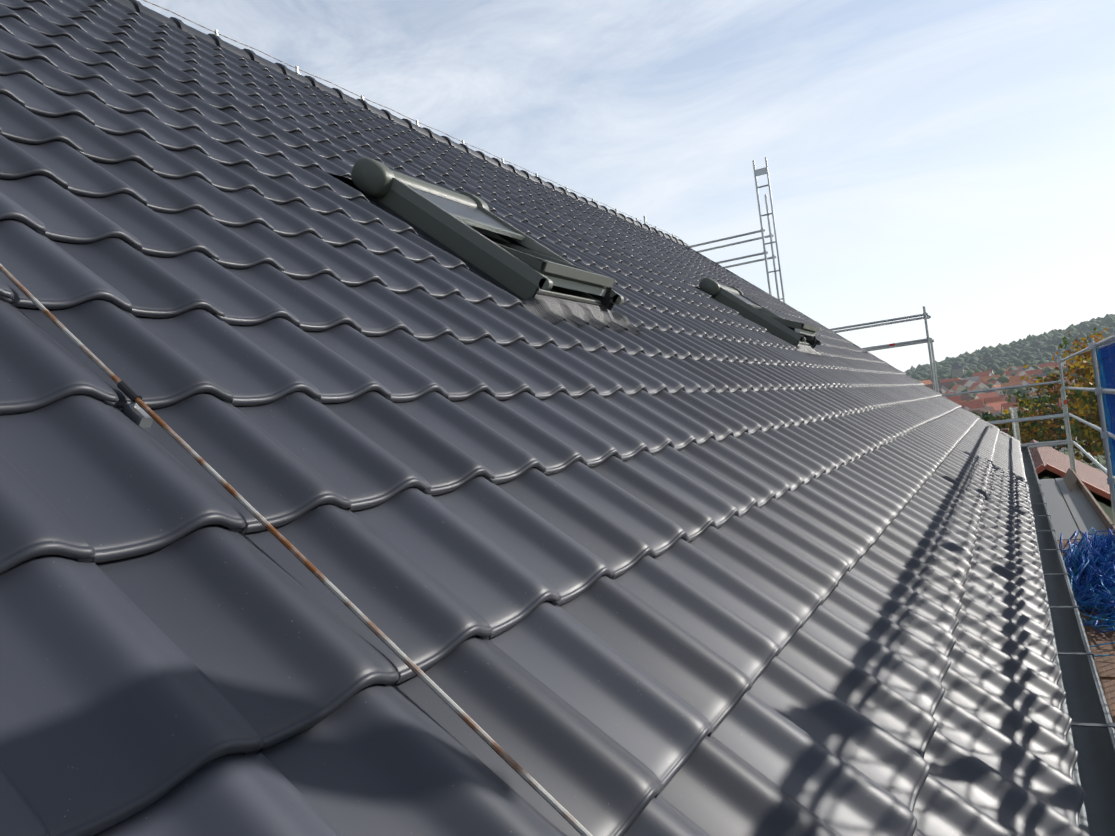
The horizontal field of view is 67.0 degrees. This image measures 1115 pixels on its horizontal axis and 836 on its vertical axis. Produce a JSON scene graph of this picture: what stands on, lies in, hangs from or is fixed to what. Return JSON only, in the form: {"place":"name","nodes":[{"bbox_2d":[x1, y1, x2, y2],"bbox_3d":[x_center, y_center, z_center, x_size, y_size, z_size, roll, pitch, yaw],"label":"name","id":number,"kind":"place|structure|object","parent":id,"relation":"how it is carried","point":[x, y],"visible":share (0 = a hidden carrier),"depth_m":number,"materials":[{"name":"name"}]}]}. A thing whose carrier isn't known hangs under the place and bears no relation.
{"place":"outdoors","nodes":[
{"label":"outdoors","id":0,"kind":"place"},
{"bbox_2d":[137,0,1114,371],"label":"sky","id":1,"kind":"structure","parent":0,"point":[954,159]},
{"bbox_2d":[1000,407,1113,530],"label":"neighbour house","id":2,"kind":"structure","parent":0,"point":[1050,462],"depth_m":19.87,"materials":[{"name":"brown"}]},
{"bbox_2d":[1046,392,1110,471],"bbox_3d":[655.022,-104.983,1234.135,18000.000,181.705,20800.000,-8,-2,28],"label":"terrain","id":3,"kind":"structure","parent":0,"point":[1102,462],"depth_m":136.89,"materials":[{"name":"green plant"}]},
{"bbox_2d":[0,0,1089,835],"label":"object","id":4,"kind":"structure","parent":3,"relation":"on","point":[692,558],"depth_m":2.01,"materials":[{"name":"tile"}]},
{"bbox_2d":[0,264,592,835],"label":"down conductor","id":5,"kind":"object","parent":4,"relation":"attached to","point":[138,412],"visible":0.9,"depth_m":1.42,"materials":[{"name":"metal"}]},
{"bbox_2d":[115,0,688,246],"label":"ridge caps","id":6,"kind":"object","parent":4,"relation":"on","point":[136,5],"visible":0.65,"depth_m":9.35,"materials":[{"name":"tile"}]},
{"bbox_2d":[143,0,679,237],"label":"ridge conductor","id":7,"kind":"object","parent":6,"relation":"on","point":[297,69],"visible":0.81,"depth_m":9.56,"materials":[{"name":"metal"}]},
{"bbox_2d":[334,157,642,334],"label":"roof window","id":8,"kind":"structure","parent":4,"relation":"on","point":[472,231],"depth_m":4.73,"materials":[{"name":"grey metal"}]},
{"bbox_2d":[698,278,827,358],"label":"roof window","id":9,"kind":"structure","parent":4,"relation":"on","point":[799,337],"depth_m":10.09,"materials":[{"name":"grey metal"}]},
{"bbox_2d":[1021,445,1114,835],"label":"gutter","id":10,"kind":"object","parent":4,"relation":"attached to","point":[1093,730],"visible":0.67,"depth_m":3.41,"materials":[{"name":"metal"}]},
{"bbox_2d":[643,157,1114,722],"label":"scaffold","id":11,"kind":"object","parent":3,"relation":"on","point":[1087,547],"visible":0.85,"depth_m":9.77,"materials":[{"name":"metal"}]},
{"bbox_2d":[904,314,1114,405],"bbox_3d":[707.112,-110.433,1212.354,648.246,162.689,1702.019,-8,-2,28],"label":"forest treeline","id":12,"kind":"object","parent":3,"relation":"on","point":[1033,350],"visible":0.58,"depth_m":1194.90,"materials":[{"name":"green plant"}]},
{"bbox_2d":[919,357,1103,451],"bbox_3d":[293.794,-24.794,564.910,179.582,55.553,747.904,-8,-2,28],"label":"town buildings","id":13,"kind":"structure","parent":3,"relation":"on","point":[994,402],"depth_m":648.63,"materials":[{"name":"red tile"}]},
{"bbox_2d":[972,410,1050,440],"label":"green tree trunk limbs","id":14,"kind":"object","parent":3,"relation":"on","point":[985,417],"visible":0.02,"depth_m":92.83,"materials":[{"name":"green plant"}]},
{"bbox_2d":[1010,395,1083,448],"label":"green tree trunk limbs","id":15,"kind":"object","parent":3,"relation":"on","point":[1039,400],"visible":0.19,"depth_m":108.21,"materials":[{"name":"green plant"}]},
{"bbox_2d":[989,327,1113,467],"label":"leaves","id":16,"kind":"object","parent":3,"relation":"on","point":[1082,405],"visible":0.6,"depth_m":49.00,"materials":[{"name":"green plant"}]},
{"bbox_2d":[1034,404,1090,438],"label":"green tree trunk limbs","id":17,"kind":"object","parent":3,"relation":"on","point":[1055,410],"visible":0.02,"depth_m":144.85,"materials":[{"name":"green plant"}]},
{"bbox_2d":[1069,366,1114,409],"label":"plane tree limbs","id":18,"kind":"object","parent":3,"relation":"on","point":[1092,381],"visible":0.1,"depth_m":46.14,"materials":[{"name":"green plant"}]}
]}

